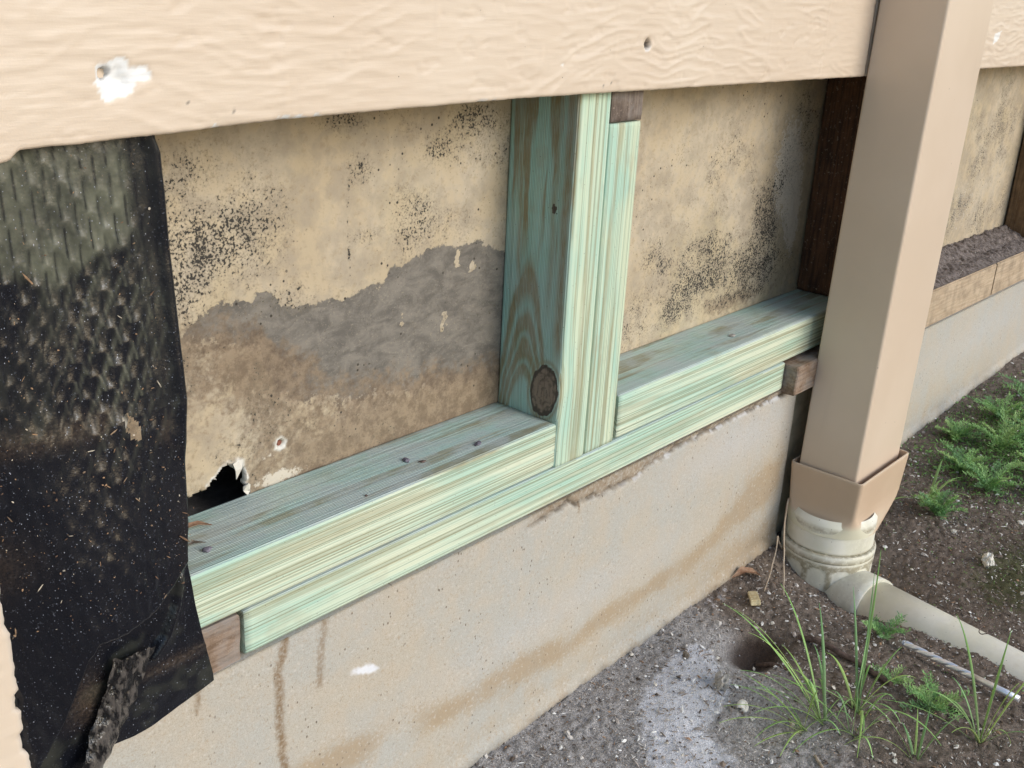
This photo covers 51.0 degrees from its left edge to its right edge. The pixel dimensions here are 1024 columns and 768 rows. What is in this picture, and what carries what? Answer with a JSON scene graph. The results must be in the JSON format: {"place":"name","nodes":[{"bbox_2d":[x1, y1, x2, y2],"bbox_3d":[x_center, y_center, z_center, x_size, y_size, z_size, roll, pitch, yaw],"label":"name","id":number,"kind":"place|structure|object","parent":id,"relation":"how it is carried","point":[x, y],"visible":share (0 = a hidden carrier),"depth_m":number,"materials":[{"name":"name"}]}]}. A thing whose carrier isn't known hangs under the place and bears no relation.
{"place":"outdoors","nodes":[
{"label":"outdoors","id":0,"kind":"place"},
{"bbox_2d":[471,352,1023,767],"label":"ground","id":1,"kind":"structure","parent":0,"point":[753,651],"depth_m":1.40,"materials":[{"name":"soil"}]},
{"bbox_2d":[103,279,1023,767],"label":"foundation wall","id":2,"kind":"structure","parent":1,"relation":"on","point":[469,655],"depth_m":1.22,"materials":[{"name":"concrete"}]},
{"bbox_2d":[187,465,244,515],"bbox_3d":[-0.317,0.143,1.043,0.120,0.076,1.100,20,27,37],"label":"hole","id":3,"kind":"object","parent":2,"relation":"on","point":[225,486],"depth_m":1.04,"materials":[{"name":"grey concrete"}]},
{"bbox_2d":[201,613,240,672],"bbox_3d":[-0.289,0.212,0.894,0.089,0.049,0.093,20,27,37],"label":"old plate end","id":4,"kind":"object","parent":2,"relation":"on","point":[221,637],"visible":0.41,"depth_m":0.89,"materials":[{"name":"brown wood"}]},
{"bbox_2d":[236,362,784,653],"bbox_3d":[0.052,0.087,1.256,0.090,0.043,0.930,20,27,37],"label":"bottom plate","id":5,"kind":"object","parent":2,"relation":"on","point":[274,617],"visible":0.46,"depth_m":1.10,"materials":[{"name":"green wood"}]},
{"bbox_2d":[188,402,555,627],"bbox_3d":[-0.199,0.132,0.970,0.090,0.053,0.639,20,27,37],"label":"bottom plate","id":6,"kind":"object","parent":5,"relation":"on","point":[269,541],"visible":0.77,"depth_m":0.99,"materials":[{"name":"green wood"}]},
{"bbox_2d":[188,540,205,545],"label":"dead leaf","id":7,"kind":"object","parent":6,"relation":"on","point":[193,542],"visible":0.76,"depth_m":0.88,"materials":[{"name":"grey plant"}]},
{"bbox_2d":[188,521,211,527],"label":"dead leaf","id":8,"kind":"object","parent":6,"relation":"on","point":[194,523],"visible":0.56,"depth_m":0.91,"materials":[{"name":"brown plant"}]},
{"bbox_2d":[202,546,212,552],"bbox_3d":[-0.249,0.135,0.878,0.007,0.005,0.009,20,27,37],"label":"stone chip","id":9,"kind":"object","parent":6,"relation":"on","point":[206,549],"visible":1,"depth_m":0.88,"materials":[{"name":"grey stone"}]},
{"bbox_2d":[498,92,610,466],"bbox_3d":[0.044,-0.185,1.125,0.090,0.557,0.053,20,27,37],"label":"wall stud","id":10,"kind":"object","parent":5,"relation":"on","point":[558,155],"depth_m":1.12,"materials":[{"name":"green wood"}]},
{"bbox_2d":[583,120,639,452],"bbox_3d":[0.076,-0.110,1.198,0.090,0.368,0.054,20,27,37],"label":"wall stud","id":11,"kind":"object","parent":5,"relation":"on","point":[620,180],"depth_m":1.16,"materials":[{"name":"green wood"}]},
{"bbox_2d":[609,90,643,122],"bbox_3d":[0.089,-0.370,1.099,0.089,0.188,0.055,20,27,37],"label":"stud offcut","id":12,"kind":"object","parent":11,"relation":"on","point":[626,106],"visible":0.08,"depth_m":1.10,"materials":[{"name":"brown wood"}]},
{"bbox_2d":[613,289,828,437],"bbox_3d":[0.304,-0.050,1.504,0.090,0.056,0.645,20,27,37],"label":"bottom plate","id":13,"kind":"object","parent":5,"relation":"on","point":[664,376],"visible":0.85,"depth_m":1.43,"materials":[{"name":"green wood"}]},
{"bbox_2d":[797,76,866,295],"bbox_3d":[0.515,-0.379,1.613,0.086,0.500,0.055,20,27,37],"label":"wall stud","id":14,"kind":"object","parent":13,"relation":"on","point":[839,123],"depth_m":1.63,"materials":[{"name":"brown wood"}]},
{"bbox_2d":[126,66,1023,496],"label":"wall panel","id":15,"kind":"structure","parent":2,"relation":"on","point":[338,282],"depth_m":1.05,"materials":[{"name":"beige paper"}]},
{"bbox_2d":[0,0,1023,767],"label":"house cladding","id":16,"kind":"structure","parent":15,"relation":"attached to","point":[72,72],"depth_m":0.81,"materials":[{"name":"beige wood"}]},
{"bbox_2d":[0,135,213,767],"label":"membrane","id":17,"kind":"object","parent":16,"relation":"attached to","point":[95,687],"visible":1,"depth_m":0.73,"materials":[{"name":"black plastic"}]},
{"bbox_2d":[0,144,193,636],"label":"membrane shreds","id":18,"kind":"object","parent":17,"relation":"attached to","point":[28,279],"visible":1,"depth_m":0.73,"materials":[{"name":"black plastic"}]},
{"bbox_2d":[780,344,819,395],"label":"old plate block","id":19,"kind":"structure","parent":2,"relation":"on","point":[800,370],"depth_m":1.57,"materials":[{"name":"brown wood"}]},
{"bbox_2d":[925,264,996,326],"bbox_3d":[0.735,-0.150,1.986,0.088,0.076,0.652,20,27,37],"label":"old plate","id":20,"kind":"object","parent":2,"relation":"on","point":[951,298],"visible":0.28,"depth_m":2.06,"materials":[{"name":"brown wood"}]},
{"bbox_2d":[990,251,1023,294],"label":"old plate","id":21,"kind":"object","parent":2,"relation":"on","point":[1009,271],"visible":0.41,"depth_m":2.26,"materials":[{"name":"brown wood"}]},
{"bbox_2d":[1005,138,1023,236],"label":"wall stud","id":22,"kind":"object","parent":21,"relation":"on","point":[1015,218],"depth_m":2.40,"materials":[{"name":"brown wood"}]},
{"bbox_2d":[683,651,689,659],"bbox_3d":[0.229,0.357,1.411,0.009,0.006,0.017,6,21,7],"label":"concrete crumb","id":23,"kind":"object","parent":1,"relation":"on","point":[686,654],"visible":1,"depth_m":1.41,"materials":[{"name":"grey concrete"}]},
{"bbox_2d":[714,671,729,692],"bbox_3d":[0.264,0.376,1.348,0.018,0.027,0.028,6,21,7],"label":"concrete crumb","id":24,"kind":"object","parent":1,"relation":"on","point":[721,681],"visible":1,"depth_m":1.34,"materials":[{"name":"white concrete"}]},
{"bbox_2d":[737,699,748,711],"bbox_3d":[0.283,0.394,1.313,0.010,0.017,0.015,-23,33,43],"label":"snail shell","id":25,"kind":"object","parent":1,"relation":"on","point":[744,708],"visible":0.92,"depth_m":1.31},
{"bbox_2d":[732,567,761,577],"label":"dead leaf","id":26,"kind":"object","parent":1,"relation":"on","point":[741,570],"visible":1,"depth_m":1.60,"materials":[{"name":"brown plant"}]},
{"bbox_2d":[747,591,760,605],"bbox_3d":[0.349,0.309,1.545,0.016,0.010,0.034,-1,12,5],"label":"wood chip","id":27,"kind":"object","parent":1,"relation":"on","point":[754,598],"visible":1,"depth_m":1.53,"materials":[{"name":"beige wood"}]},
{"bbox_2d":[764,536,782,591],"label":"stalk","id":28,"kind":"object","parent":1,"relation":"on","point":[773,559],"visible":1,"depth_m":1.60,"materials":[{"name":"beige plant"}]},
{"bbox_2d":[756,662,792,674],"bbox_3d":[0.351,0.382,1.430,0.014,0.044,0.080,-6,23,-21],"label":"stick","id":29,"kind":"object","parent":1,"relation":"on","point":[765,664],"visible":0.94,"depth_m":1.44,"materials":[{"name":"brown wood"}]},
{"bbox_2d":[719,673,840,755],"bbox_3d":[0.317,0.393,1.262,0.133,0.057,0.120,9,22,16],"label":"grass tuft","id":30,"kind":"object","parent":1,"relation":"on","point":[799,724],"visible":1,"depth_m":1.27,"materials":[{"name":"green plant"}]},
{"bbox_2d":[783,498,788,595],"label":"stalk","id":31,"kind":"object","parent":1,"relation":"on","point":[784,544],"visible":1,"depth_m":1.61,"materials":[{"name":"brown plant"}]},
{"bbox_2d":[723,585,851,724],"bbox_3d":[0.331,0.340,1.309,0.119,0.120,0.175,0,21,-8],"label":"grass tuft","id":32,"kind":"object","parent":1,"relation":"on","point":[823,682],"visible":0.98,"depth_m":1.31,"materials":[{"name":"green plant"}]},
{"bbox_2d":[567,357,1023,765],"bbox_3d":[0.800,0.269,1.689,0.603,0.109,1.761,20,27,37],"label":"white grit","id":33,"kind":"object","parent":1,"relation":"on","point":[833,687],"visible":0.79,"depth_m":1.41,"materials":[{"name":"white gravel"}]},
{"bbox_2d":[814,754,823,767],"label":"stalk","id":34,"kind":"object","parent":1,"relation":"on","point":[818,761],"visible":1,"depth_m":1.23,"materials":[{"name":"beige plant"}]},
{"bbox_2d":[775,675,891,758],"bbox_3d":[0.374,0.401,1.261,0.142,0.055,0.107,7,21,12],"label":"grass tuft","id":35,"kind":"object","parent":1,"relation":"on","point":[870,708],"visible":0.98,"depth_m":1.27,"materials":[{"name":"green plant"}]},
{"bbox_2d":[798,635,892,685],"bbox_3d":[0.440,0.364,1.420,0.014,0.019,0.142,-14,27,-37],"label":"root","id":36,"kind":"object","parent":1,"relation":"on","point":[840,653],"visible":0.81,"depth_m":1.42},
{"bbox_2d":[783,552,940,756],"bbox_3d":[0.412,0.325,1.317,0.150,0.160,0.244,2,21,-3],"label":"grass tuft","id":37,"kind":"object","parent":1,"relation":"on","point":[859,710],"visible":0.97,"depth_m":1.31,"materials":[{"name":"green plant"}]},
{"bbox_2d":[862,611,910,639],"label":"feathery weed","id":38,"kind":"object","parent":1,"relation":"on","point":[889,631],"visible":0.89,"depth_m":1.48,"materials":[{"name":"green plant"}]},
{"bbox_2d":[872,663,914,683],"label":"feathery weed","id":39,"kind":"object","parent":1,"relation":"on","point":[896,680],"visible":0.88,"depth_m":1.38,"materials":[{"name":"green plant"}]},
{"bbox_2d":[844,698,957,761],"bbox_3d":[0.453,0.406,1.257,0.128,0.059,0.053,2,21,-2],"label":"grass tuft","id":40,"kind":"object","parent":1,"relation":"on","point":[921,741],"visible":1,"depth_m":1.25,"materials":[{"name":"green plant"}]},
{"bbox_2d":[780,0,1023,681],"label":"downpipe","id":41,"kind":"object","parent":1,"relation":"on","point":[848,464],"visible":0.81,"depth_m":1.52,"materials":[{"name":"beige paint"}]},
{"bbox_2d":[895,461,970,502],"bbox_3d":[0.689,0.177,1.810,0.181,0.061,0.115,2,21,-3],"label":"grass tuft","id":42,"kind":"object","parent":1,"relation":"on","point":[934,481],"visible":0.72,"depth_m":1.82,"materials":[{"name":"green plant"}]},
{"bbox_2d":[900,670,973,721],"bbox_3d":[0.526,0.389,1.332,0.087,0.033,0.078,10,22,17],"label":"feathery weed","id":43,"kind":"object","parent":1,"relation":"on","point":[928,701],"visible":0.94,"depth_m":1.33,"materials":[{"name":"green plant"}]},
{"bbox_2d":[911,486,968,518],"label":"feathery weed","id":44,"kind":"object","parent":1,"relation":"on","point":[937,507],"visible":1,"depth_m":1.77,"materials":[{"name":"green plant"}]},
{"bbox_2d":[879,614,1023,743],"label":"grass tuft","id":45,"kind":"object","parent":1,"relation":"on","point":[978,737],"visible":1,"depth_m":1.28,"materials":[{"name":"green plant"}]},
{"bbox_2d":[881,364,1023,745],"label":"ground cover","id":46,"kind":"object","parent":1,"relation":"on","point":[995,448],"visible":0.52,"depth_m":2.00,"materials":[{"name":"green plant"}]},
{"bbox_2d":[934,416,982,440],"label":"feathery weed","id":47,"kind":"object","parent":1,"relation":"on","point":[956,432],"visible":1,"depth_m":2.05,"materials":[{"name":"green plant"}]},
{"bbox_2d":[900,640,1020,701],"bbox_3d":[0.583,0.373,1.404,0.009,0.010,0.163,-16,28,-40],"label":"drill bit","id":48,"kind":"object","parent":1,"relation":"on","point":[952,666],"visible":0.98,"depth_m":1.40,"materials":[{"name":"silver metal"}]},
{"bbox_2d":[933,439,988,478],"bbox_3d":[0.805,0.138,1.925,0.090,0.044,0.112,15,24,28],"label":"feathery weed","id":49,"kind":"object","parent":1,"relation":"on","point":[960,465],"visible":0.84,"depth_m":1.93,"materials":[{"name":"green plant"}]},
{"bbox_2d":[944,694,1001,729],"bbox_3d":[0.566,0.407,1.323,0.021,0.008,0.075,-25,36,-30],"label":"bark piece","id":50,"kind":"object","parent":1,"relation":"on","point":[964,706],"visible":0.54,"depth_m":1.32,"materials":[{"name":"brown wood"}]},
{"bbox_2d":[981,552,994,566],"bbox_3d":[0.734,0.271,1.651,0.020,0.026,0.023,-3,22,-14],"label":"concrete crumb","id":51,"kind":"object","parent":1,"relation":"on","point":[987,559],"visible":1,"depth_m":1.65,"materials":[{"name":"white concrete"}]},
{"bbox_2d":[978,617,998,634],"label":"stalk","id":52,"kind":"object","parent":1,"relation":"on","point":[983,625],"visible":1,"depth_m":1.45,"materials":[{"name":"beige plant"}]},
{"bbox_2d":[962,405,1023,449],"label":"feathery weed","id":53,"kind":"object","parent":1,"relation":"on","point":[1002,441],"visible":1,"depth_m":2.01,"materials":[{"name":"green plant"}]},
{"bbox_2d":[962,454,1023,495],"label":"feathery weed","id":54,"kind":"object","parent":1,"relation":"on","point":[986,484],"visible":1,"depth_m":1.86,"materials":[{"name":"green plant"}]},
{"bbox_2d":[966,392,1023,420],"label":"feathery weed","id":55,"kind":"object","parent":1,"relation":"on","point":[995,411],"visible":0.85,"depth_m":2.13,"materials":[{"name":"green plant"}]},
{"bbox_2d":[998,371,1023,389],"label":"feathery weed","id":56,"kind":"object","parent":1,"relation":"on","point":[1019,383],"visible":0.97,"depth_m":2.24,"materials":[{"name":"green plant"}]},
{"bbox_2d":[1005,389,1023,414],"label":"feathery weed","id":57,"kind":"object","parent":1,"relation":"on","point":[1022,395],"visible":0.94,"depth_m":2.13,"materials":[{"name":"green plant"}]},
{"bbox_2d":[1005,416,1023,429],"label":"feathery weed","id":58,"kind":"object","parent":1,"relation":"on","point":[1021,427],"visible":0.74,"depth_m":2.02,"materials":[{"name":"green plant"}]},
{"bbox_2d":[1008,435,1023,470],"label":"feathery weed","id":59,"kind":"object","parent":1,"relation":"on","point":[1019,463],"visible":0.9,"depth_m":1.92,"materials":[{"name":"green plant"}]},
{"bbox_2d":[1009,473,1023,480],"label":"feathery weed","id":60,"kind":"object","parent":1,"relation":"on","point":[1018,477],"visible":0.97,"depth_m":1.87,"materials":[{"name":"green plant"}]},
{"bbox_2d":[933,225,1023,289],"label":"loose dirt","id":61,"kind":"structure","parent":0,"point":[1006,238],"depth_m":2.20,"materials":[{"name":"soil"}]}
]}

